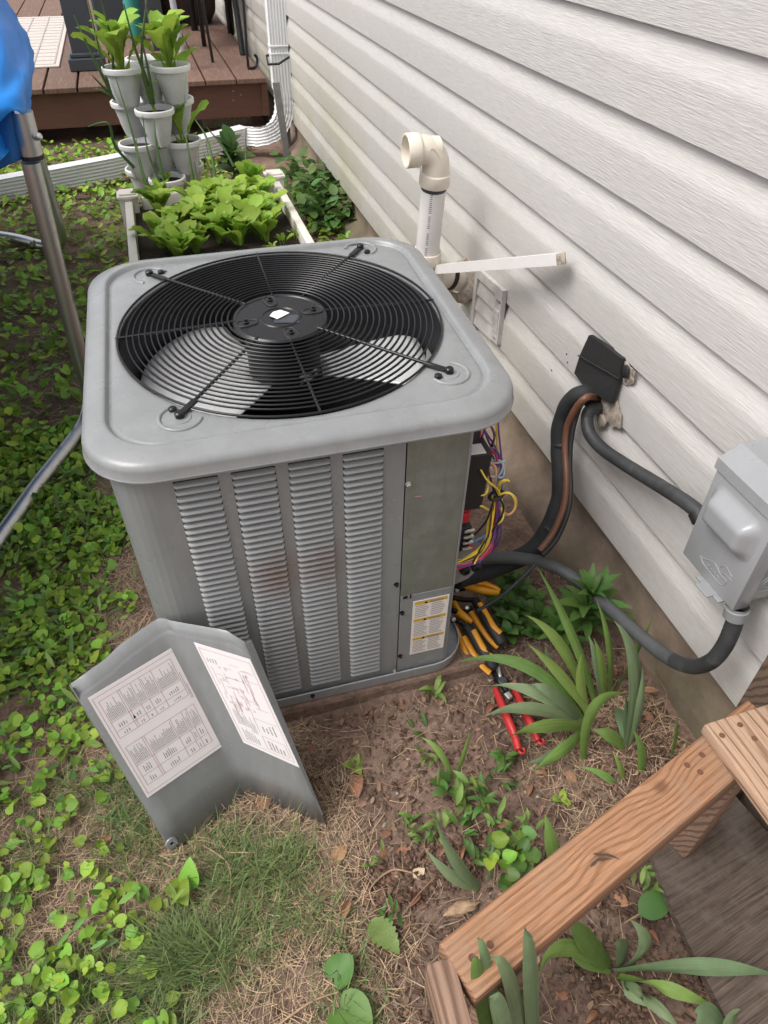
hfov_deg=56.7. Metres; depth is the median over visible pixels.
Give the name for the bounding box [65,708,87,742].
heart leaf weed
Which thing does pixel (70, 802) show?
heart leaf weed
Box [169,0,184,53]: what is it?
pole
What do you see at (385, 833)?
dead leaf
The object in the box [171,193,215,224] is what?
lettuce
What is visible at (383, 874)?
twig
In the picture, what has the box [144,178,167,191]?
lettuce
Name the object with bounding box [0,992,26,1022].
heart leaf weed
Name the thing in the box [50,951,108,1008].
heart leaf weed
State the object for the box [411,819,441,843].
straggly weed
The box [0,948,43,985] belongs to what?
heart leaf weed
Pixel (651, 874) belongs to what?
straggly weed
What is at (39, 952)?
heart leaf weed
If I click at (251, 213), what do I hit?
lettuce
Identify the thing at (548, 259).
plastic strip
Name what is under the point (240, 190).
lettuce
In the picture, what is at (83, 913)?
heart leaf weed
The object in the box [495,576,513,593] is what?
broadleaf weed
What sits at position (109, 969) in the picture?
heart leaf weed
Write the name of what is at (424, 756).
straggly weed
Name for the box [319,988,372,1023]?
leaf
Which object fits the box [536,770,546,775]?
dead leaf
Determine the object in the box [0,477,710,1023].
dry straw
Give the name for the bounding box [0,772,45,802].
heart leaf weed
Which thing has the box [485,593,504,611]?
broadleaf weed
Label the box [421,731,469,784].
iris
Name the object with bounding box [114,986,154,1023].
heart leaf weed
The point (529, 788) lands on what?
dead leaf
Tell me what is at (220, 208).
lettuce
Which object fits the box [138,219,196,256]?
lettuce
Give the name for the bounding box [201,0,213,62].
chair leg
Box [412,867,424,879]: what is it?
dead leaf
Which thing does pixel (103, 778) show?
heart leaf weed
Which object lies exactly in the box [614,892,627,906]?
dead leaf
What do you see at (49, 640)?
heart leaf weed
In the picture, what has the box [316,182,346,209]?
leafy plant
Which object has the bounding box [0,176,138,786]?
lawn grass
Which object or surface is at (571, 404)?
refrigerant lines
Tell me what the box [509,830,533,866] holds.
straggly weed
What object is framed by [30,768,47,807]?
heart leaf weed
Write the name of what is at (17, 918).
heart leaf weed
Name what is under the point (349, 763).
seedling
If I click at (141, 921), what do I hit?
heart leaf weed
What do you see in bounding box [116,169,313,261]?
raised bed
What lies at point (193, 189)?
lettuce
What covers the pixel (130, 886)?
heart leaf weed
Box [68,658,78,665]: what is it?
heart leaf weed
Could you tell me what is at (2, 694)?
heart leaf weed
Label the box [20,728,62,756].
heart leaf weed
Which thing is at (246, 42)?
hooked rod
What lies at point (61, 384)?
ground cover
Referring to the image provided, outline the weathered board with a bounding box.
[650,797,767,1023]
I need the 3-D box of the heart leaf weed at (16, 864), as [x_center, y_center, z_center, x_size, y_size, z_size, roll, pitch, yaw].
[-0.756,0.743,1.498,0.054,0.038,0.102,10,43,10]
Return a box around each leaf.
[77,743,90,753]
[101,836,110,842]
[110,938,126,954]
[165,869,188,905]
[178,857,198,905]
[255,795,270,810]
[282,927,300,941]
[307,745,314,751]
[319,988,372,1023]
[321,953,353,995]
[331,845,346,864]
[341,900,350,919]
[349,776,362,796]
[361,912,399,953]
[379,829,390,837]
[379,847,386,859]
[379,874,390,883]
[397,846,410,857]
[403,922,416,932]
[410,891,420,906]
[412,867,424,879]
[439,843,451,856]
[459,845,464,858]
[486,703,496,713]
[497,821,513,832]
[526,784,532,795]
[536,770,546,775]
[555,990,569,1000]
[565,771,576,783]
[586,1010,598,1022]
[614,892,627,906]
[623,890,667,923]
[645,686,657,692]
[645,713,653,720]
[648,930,658,942]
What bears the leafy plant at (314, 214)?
on the ground at (668, 932)
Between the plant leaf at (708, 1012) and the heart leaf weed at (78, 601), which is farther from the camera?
the heart leaf weed at (78, 601)
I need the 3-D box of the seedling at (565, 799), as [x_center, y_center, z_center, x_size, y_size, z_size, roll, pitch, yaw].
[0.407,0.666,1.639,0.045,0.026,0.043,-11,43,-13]
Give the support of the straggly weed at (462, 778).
on the ground at (668, 932)
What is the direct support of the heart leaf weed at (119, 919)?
on the ground at (668, 932)
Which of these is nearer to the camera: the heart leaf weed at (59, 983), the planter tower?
the heart leaf weed at (59, 983)
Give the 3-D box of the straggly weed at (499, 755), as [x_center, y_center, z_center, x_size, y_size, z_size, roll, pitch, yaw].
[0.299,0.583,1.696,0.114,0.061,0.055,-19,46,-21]
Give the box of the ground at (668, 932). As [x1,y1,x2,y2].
[0,54,705,1023]
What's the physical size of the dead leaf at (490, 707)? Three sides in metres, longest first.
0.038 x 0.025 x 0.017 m
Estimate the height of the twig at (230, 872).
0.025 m
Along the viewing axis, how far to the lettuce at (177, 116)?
4.12 m
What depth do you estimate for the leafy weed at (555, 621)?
1.91 m
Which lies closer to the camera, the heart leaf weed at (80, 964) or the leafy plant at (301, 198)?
the heart leaf weed at (80, 964)
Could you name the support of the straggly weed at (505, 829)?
on the ground at (668, 932)
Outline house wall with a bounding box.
[215,0,767,831]
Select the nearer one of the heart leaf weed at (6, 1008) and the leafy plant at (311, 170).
the heart leaf weed at (6, 1008)
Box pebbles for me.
[299,626,668,1021]
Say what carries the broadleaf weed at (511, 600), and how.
on the ground at (668, 932)
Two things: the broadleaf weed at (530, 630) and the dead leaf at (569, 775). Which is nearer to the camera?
the dead leaf at (569, 775)
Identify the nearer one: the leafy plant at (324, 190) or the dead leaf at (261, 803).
the dead leaf at (261, 803)
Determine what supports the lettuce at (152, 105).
in the planter tower
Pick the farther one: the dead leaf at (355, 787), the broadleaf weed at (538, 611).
the broadleaf weed at (538, 611)
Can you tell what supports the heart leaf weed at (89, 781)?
on the ground at (668, 932)
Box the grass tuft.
[81,886,245,1023]
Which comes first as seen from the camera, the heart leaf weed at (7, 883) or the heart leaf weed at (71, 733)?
the heart leaf weed at (7, 883)
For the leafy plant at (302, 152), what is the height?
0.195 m
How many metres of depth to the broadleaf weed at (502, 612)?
1.99 m
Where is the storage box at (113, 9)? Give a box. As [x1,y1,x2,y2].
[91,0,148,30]
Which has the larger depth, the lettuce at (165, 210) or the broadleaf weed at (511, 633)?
the lettuce at (165, 210)
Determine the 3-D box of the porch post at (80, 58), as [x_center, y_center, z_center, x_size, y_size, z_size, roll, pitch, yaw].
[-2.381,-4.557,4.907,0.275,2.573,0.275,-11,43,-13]
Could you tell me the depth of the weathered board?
1.43 m
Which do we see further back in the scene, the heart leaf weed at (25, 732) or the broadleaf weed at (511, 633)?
the broadleaf weed at (511, 633)
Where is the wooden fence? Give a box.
[424,655,767,1023]
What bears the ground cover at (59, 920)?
on the ground at (668, 932)
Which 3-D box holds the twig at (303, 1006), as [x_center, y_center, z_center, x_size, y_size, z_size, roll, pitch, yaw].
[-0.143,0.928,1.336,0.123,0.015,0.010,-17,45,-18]
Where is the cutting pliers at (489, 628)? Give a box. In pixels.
[451,595,506,648]
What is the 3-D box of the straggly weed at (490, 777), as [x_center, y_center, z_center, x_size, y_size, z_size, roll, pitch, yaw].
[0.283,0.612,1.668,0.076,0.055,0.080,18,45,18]
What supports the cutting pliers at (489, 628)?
on the ground at (668, 932)
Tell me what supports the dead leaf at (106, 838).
on the ground at (668, 932)
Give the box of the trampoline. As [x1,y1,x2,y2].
[0,0,84,552]
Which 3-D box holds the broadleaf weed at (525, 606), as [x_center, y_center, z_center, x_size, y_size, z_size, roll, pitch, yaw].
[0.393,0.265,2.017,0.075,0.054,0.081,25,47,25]
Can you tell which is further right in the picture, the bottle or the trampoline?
the bottle
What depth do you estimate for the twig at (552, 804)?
1.62 m
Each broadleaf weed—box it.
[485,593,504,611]
[492,605,514,623]
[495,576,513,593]
[497,591,520,611]
[500,618,523,644]
[504,570,525,583]
[504,609,527,633]
[510,573,533,595]
[515,596,534,617]
[523,585,547,601]
[523,617,543,638]
[526,598,556,622]
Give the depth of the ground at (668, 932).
1.70 m
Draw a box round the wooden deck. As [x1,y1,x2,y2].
[7,0,269,129]
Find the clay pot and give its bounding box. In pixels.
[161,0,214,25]
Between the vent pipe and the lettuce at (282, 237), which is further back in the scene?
the lettuce at (282, 237)
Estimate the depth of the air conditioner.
1.40 m
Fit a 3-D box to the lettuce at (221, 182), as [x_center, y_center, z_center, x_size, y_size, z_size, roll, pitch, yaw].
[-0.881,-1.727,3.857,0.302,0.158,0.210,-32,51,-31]
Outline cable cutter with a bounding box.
[492,666,544,754]
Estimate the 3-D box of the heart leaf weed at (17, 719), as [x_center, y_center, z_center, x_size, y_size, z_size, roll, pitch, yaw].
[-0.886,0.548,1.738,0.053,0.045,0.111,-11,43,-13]
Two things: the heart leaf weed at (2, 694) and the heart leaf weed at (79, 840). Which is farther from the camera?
the heart leaf weed at (2, 694)
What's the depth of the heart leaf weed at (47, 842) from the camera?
1.56 m
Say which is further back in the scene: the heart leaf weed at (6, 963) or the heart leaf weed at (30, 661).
the heart leaf weed at (30, 661)
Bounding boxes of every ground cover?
[0,132,350,462]
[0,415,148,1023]
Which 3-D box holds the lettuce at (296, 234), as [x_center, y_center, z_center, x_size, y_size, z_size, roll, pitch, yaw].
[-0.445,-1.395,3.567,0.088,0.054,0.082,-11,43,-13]
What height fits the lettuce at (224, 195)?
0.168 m
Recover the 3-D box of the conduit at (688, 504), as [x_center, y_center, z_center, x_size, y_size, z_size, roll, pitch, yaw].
[0.624,-0.123,1.736,0.092,0.120,0.528,-11,43,-13]
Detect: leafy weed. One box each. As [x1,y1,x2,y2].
[532,607,592,654]
[545,563,636,646]
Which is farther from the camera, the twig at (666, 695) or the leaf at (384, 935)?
the twig at (666, 695)
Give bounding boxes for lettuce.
[70,7,154,69]
[126,9,191,67]
[128,211,178,248]
[130,188,174,216]
[136,74,157,111]
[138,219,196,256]
[143,203,192,222]
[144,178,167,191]
[150,46,200,62]
[157,170,171,179]
[161,221,214,253]
[171,100,208,142]
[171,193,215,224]
[172,180,220,197]
[174,184,232,209]
[189,177,243,194]
[190,201,238,243]
[202,205,260,245]
[210,189,248,226]
[229,179,266,199]
[229,193,275,231]
[233,203,285,241]
[234,159,265,176]
[235,174,275,191]
[243,188,287,210]
[265,241,280,246]
[274,233,293,243]
[287,227,298,238]
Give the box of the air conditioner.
[81,237,516,707]
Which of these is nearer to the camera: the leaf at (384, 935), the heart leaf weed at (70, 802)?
the leaf at (384, 935)
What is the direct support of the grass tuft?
on the ground at (668, 932)
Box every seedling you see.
[342,753,362,774]
[418,674,446,702]
[551,789,570,806]
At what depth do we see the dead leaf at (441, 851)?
1.55 m
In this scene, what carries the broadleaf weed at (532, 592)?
on the ground at (668, 932)
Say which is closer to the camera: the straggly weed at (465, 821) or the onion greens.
the straggly weed at (465, 821)
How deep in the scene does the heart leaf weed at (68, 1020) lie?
1.30 m
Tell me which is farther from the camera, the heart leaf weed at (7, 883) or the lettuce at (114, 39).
the lettuce at (114, 39)
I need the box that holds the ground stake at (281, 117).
[265,54,289,157]
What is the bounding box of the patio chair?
[188,0,245,54]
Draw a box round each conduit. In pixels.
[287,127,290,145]
[480,551,743,674]
[580,401,701,524]
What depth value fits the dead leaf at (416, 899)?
1.48 m
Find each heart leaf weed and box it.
[0,618,35,646]
[0,668,17,696]
[0,720,32,743]
[0,741,16,766]
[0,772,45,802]
[0,848,8,873]
[0,864,45,917]
[0,872,30,903]
[0,907,31,960]
[0,948,12,965]
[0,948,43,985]
[0,973,49,1023]
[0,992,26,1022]
[1,787,19,804]
[5,802,34,850]
[7,847,50,887]
[10,657,39,686]
[10,714,30,756]
[18,690,57,720]
[19,852,74,890]
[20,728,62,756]
[24,951,54,1005]
[26,705,65,726]
[27,973,77,1022]
[28,940,71,973]
[29,574,57,602]
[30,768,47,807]
[32,813,69,847]
[37,957,78,1000]
[42,793,79,826]
[43,638,65,660]
[47,730,82,747]
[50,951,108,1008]
[57,963,88,998]
[59,596,85,618]
[59,989,87,1023]
[60,539,78,556]
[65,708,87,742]
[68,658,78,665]
[69,929,98,983]
[73,578,111,602]
[73,615,105,651]
[73,834,124,878]
[78,897,118,937]
[80,770,123,804]
[84,527,110,553]
[92,898,116,937]
[93,881,140,897]
[96,753,112,781]
[96,939,146,1003]
[97,875,137,921]
[106,962,157,1018]
[113,897,168,948]
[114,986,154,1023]
[121,916,145,949]
[155,990,180,1023]
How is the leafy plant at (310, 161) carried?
on the ground at (668, 932)
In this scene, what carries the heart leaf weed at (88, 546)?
on the ground at (668, 932)
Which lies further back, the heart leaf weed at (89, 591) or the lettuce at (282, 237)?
the lettuce at (282, 237)
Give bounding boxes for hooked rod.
[242,0,258,69]
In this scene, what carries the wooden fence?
on the ground at (668, 932)
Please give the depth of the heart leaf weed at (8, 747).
1.71 m
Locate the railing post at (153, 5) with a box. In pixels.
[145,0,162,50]
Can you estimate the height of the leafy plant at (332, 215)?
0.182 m
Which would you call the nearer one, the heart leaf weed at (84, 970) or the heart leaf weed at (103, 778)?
the heart leaf weed at (84, 970)
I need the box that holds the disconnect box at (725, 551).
[683,437,767,624]
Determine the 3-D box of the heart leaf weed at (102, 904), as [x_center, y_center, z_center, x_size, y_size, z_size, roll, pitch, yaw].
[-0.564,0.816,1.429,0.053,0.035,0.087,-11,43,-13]
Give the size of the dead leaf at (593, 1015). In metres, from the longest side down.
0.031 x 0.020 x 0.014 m
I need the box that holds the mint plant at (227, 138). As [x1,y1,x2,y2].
[214,124,255,179]
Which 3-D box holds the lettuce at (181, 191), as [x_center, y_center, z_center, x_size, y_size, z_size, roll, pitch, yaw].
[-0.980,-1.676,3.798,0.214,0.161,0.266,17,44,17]
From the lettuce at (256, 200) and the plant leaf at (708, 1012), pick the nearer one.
the plant leaf at (708, 1012)
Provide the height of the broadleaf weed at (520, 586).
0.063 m
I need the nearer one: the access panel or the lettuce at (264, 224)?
the access panel
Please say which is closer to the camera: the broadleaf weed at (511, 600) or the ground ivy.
the ground ivy
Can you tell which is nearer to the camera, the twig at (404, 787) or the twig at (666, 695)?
the twig at (404, 787)
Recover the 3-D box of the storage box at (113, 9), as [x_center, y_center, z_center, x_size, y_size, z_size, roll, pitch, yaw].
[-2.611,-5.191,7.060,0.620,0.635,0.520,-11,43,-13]
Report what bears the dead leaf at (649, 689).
on the ground at (668, 932)
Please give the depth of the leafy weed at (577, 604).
1.91 m
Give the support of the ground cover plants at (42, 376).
on the ground at (668, 932)
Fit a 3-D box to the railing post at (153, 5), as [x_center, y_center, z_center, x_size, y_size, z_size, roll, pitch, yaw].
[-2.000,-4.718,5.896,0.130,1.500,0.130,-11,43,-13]
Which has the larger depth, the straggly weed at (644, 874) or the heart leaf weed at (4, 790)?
the heart leaf weed at (4, 790)
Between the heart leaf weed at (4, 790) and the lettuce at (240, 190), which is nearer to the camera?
the heart leaf weed at (4, 790)
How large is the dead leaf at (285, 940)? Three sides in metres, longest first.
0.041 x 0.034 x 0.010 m
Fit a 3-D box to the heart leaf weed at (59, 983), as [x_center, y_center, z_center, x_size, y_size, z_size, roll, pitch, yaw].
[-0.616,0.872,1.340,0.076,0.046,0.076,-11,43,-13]
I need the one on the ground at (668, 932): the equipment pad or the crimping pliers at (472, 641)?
the equipment pad
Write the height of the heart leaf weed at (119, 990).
0.033 m
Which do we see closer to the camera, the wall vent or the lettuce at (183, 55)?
the wall vent
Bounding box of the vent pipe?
[401,132,474,303]
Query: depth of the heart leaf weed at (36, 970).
1.34 m
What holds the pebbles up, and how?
on the ground at (668, 932)
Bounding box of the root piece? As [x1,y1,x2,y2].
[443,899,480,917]
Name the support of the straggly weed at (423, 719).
on the ground at (668, 932)
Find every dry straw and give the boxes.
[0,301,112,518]
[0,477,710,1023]
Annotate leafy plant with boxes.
[270,146,307,180]
[283,166,326,201]
[284,154,318,191]
[284,173,330,216]
[294,178,339,225]
[294,188,348,231]
[299,157,333,187]
[309,177,340,214]
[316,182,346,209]
[320,168,337,197]
[321,181,353,226]
[328,184,357,229]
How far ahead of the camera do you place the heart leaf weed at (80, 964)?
1.36 m
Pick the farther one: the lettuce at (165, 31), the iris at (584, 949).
the lettuce at (165, 31)
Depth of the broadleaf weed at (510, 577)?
2.10 m
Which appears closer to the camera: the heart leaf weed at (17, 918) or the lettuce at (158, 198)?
the heart leaf weed at (17, 918)
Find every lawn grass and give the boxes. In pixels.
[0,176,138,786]
[0,746,407,1023]
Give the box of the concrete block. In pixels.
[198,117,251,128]
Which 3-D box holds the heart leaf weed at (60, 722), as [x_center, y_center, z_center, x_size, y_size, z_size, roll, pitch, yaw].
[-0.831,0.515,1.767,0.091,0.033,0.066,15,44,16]
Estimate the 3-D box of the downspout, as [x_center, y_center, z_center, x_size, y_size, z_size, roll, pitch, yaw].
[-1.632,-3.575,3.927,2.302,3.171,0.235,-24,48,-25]
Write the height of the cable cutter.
0.035 m
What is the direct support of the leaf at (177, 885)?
on the ground at (668, 932)
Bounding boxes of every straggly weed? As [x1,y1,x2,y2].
[361,839,383,866]
[377,892,402,925]
[397,812,421,836]
[406,711,434,741]
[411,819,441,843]
[414,745,437,766]
[422,808,452,843]
[429,770,468,797]
[445,810,478,835]
[452,770,487,813]
[452,777,471,815]
[463,837,500,865]
[466,772,499,819]
[479,796,505,827]
[484,755,518,791]
[489,739,521,771]
[499,825,518,855]
[503,808,550,842]
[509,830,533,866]
[632,864,658,890]
[640,865,663,892]
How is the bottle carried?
on the wooden deck
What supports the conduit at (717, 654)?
attached to the house wall
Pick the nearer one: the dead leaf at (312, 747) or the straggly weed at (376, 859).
the straggly weed at (376, 859)
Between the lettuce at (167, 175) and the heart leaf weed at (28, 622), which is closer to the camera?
the heart leaf weed at (28, 622)
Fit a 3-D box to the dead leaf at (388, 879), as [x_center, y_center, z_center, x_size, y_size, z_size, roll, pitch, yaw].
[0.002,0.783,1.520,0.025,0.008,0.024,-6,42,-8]
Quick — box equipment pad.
[280,594,484,722]
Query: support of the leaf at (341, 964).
on the ground at (668, 932)
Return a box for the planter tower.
[101,54,203,199]
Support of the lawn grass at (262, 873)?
on the ground at (668, 932)
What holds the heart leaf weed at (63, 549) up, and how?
on the ground at (668, 932)
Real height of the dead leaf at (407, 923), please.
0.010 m
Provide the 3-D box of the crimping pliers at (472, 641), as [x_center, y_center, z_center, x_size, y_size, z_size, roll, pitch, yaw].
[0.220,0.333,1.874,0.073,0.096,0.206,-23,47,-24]
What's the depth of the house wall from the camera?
1.82 m
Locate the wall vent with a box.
[470,271,506,344]
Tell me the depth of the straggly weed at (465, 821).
1.57 m
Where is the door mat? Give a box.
[17,16,66,67]
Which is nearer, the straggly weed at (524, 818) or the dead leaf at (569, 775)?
the straggly weed at (524, 818)
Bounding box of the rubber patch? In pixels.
[551,335,634,428]
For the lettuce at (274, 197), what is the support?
on the raised bed
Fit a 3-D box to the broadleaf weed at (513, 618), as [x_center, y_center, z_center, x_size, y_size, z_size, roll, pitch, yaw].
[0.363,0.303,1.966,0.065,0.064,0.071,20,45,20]
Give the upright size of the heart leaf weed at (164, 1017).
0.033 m
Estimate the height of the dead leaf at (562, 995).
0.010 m
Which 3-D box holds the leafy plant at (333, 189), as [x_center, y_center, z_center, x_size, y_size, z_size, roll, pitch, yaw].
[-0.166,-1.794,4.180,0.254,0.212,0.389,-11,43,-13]
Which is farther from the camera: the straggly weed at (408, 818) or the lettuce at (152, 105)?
the lettuce at (152, 105)
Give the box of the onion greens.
[74,0,246,190]
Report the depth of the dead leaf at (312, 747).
1.70 m
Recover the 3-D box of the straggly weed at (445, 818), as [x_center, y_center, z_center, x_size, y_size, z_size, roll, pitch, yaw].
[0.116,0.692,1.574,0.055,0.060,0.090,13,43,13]
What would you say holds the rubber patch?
attached to the house wall
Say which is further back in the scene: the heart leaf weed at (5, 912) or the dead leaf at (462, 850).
the dead leaf at (462, 850)
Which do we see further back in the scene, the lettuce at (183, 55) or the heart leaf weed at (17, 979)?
the lettuce at (183, 55)
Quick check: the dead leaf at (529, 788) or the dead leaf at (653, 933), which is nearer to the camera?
the dead leaf at (653, 933)
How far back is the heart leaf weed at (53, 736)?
1.72 m
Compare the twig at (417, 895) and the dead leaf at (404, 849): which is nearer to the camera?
the twig at (417, 895)
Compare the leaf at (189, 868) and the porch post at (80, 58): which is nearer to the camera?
the leaf at (189, 868)
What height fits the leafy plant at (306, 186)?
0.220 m
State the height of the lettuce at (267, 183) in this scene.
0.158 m
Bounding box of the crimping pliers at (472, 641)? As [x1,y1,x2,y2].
[450,600,498,674]
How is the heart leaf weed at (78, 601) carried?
on the ground at (668, 932)
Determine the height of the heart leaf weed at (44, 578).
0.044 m
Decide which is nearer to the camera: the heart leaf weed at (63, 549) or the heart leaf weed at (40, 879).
the heart leaf weed at (40, 879)
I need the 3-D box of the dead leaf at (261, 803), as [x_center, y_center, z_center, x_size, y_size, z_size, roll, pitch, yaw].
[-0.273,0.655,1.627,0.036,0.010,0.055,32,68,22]
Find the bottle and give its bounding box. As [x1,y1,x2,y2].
[123,0,145,40]
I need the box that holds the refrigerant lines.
[454,385,600,612]
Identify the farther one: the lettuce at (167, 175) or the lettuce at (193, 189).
the lettuce at (167, 175)
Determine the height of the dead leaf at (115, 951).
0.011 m
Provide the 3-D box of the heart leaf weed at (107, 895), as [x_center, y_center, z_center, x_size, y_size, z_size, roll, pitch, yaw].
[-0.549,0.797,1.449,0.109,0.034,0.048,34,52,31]
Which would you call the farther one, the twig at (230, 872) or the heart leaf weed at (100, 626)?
the heart leaf weed at (100, 626)
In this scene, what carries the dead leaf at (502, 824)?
on the ground at (668, 932)
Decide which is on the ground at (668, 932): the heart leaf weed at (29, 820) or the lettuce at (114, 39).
the heart leaf weed at (29, 820)
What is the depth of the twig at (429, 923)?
1.44 m
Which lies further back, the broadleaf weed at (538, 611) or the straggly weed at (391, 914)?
the broadleaf weed at (538, 611)
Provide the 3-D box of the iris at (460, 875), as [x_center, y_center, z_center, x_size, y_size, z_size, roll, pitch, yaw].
[0.157,0.721,1.476,0.148,0.144,0.082,9,43,9]
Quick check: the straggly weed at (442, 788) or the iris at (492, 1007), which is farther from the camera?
the straggly weed at (442, 788)
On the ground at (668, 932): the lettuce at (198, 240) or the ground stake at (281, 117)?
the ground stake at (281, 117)
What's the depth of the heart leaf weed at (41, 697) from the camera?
1.81 m
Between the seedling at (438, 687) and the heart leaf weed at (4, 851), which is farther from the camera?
the seedling at (438, 687)
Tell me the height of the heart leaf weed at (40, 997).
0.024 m
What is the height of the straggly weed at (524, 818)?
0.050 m
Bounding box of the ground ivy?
[483,825,540,890]
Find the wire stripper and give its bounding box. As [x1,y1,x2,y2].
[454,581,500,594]
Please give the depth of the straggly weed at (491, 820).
1.59 m
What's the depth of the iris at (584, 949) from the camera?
1.32 m
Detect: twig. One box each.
[202,844,231,914]
[278,991,338,1023]
[369,868,411,907]
[382,782,427,787]
[398,877,435,921]
[416,900,446,948]
[541,791,569,827]
[642,998,656,1023]
[652,671,666,721]
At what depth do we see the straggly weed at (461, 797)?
1.60 m
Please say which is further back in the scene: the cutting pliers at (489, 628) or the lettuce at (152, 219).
the lettuce at (152, 219)
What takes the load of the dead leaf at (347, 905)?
on the ground at (668, 932)
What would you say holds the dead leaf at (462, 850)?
on the ground at (668, 932)
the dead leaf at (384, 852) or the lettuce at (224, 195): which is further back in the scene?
the lettuce at (224, 195)
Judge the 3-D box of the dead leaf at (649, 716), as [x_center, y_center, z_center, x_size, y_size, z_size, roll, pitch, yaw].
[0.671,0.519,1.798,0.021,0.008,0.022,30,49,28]
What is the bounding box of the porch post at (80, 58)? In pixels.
[59,0,105,71]
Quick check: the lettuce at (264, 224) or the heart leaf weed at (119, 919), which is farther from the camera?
the lettuce at (264, 224)
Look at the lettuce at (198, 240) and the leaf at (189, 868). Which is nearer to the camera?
the leaf at (189, 868)
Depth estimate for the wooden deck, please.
5.62 m
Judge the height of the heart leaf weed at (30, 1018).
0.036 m
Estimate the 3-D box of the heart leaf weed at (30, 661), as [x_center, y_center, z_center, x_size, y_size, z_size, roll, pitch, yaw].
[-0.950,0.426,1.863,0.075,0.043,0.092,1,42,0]
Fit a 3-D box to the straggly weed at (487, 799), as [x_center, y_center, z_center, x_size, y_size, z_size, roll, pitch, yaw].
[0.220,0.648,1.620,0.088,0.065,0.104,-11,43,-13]
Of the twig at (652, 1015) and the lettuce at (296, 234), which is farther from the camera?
the lettuce at (296, 234)
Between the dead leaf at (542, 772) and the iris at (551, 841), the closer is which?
the iris at (551, 841)
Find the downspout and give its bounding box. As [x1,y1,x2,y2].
[0,0,293,200]
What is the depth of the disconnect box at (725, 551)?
1.35 m
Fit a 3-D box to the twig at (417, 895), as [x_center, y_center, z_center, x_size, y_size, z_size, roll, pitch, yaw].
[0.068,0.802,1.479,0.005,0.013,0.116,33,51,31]
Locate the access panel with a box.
[69,618,325,850]
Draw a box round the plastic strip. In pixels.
[434,252,565,273]
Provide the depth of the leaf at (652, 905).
1.46 m
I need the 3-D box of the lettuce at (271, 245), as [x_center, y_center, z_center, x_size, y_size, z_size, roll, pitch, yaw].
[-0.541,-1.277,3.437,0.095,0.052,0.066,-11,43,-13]
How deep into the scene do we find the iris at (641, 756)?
1.65 m
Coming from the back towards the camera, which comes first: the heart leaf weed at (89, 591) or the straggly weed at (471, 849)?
the heart leaf weed at (89, 591)
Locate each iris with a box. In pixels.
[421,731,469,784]
[425,819,494,891]
[459,567,652,771]
[471,926,538,1023]
[538,814,558,856]
[540,919,767,1023]
[581,717,677,784]
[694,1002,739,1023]
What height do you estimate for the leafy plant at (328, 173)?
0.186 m
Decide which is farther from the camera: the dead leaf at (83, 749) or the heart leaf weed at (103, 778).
the dead leaf at (83, 749)
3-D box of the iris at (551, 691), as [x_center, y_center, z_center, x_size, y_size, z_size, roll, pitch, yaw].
[0.454,0.379,1.752,0.464,0.258,0.417,-33,52,-32]
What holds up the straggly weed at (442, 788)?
on the ground at (668, 932)
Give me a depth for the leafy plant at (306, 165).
4.54 m
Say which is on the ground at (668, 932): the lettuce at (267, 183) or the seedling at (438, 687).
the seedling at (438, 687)

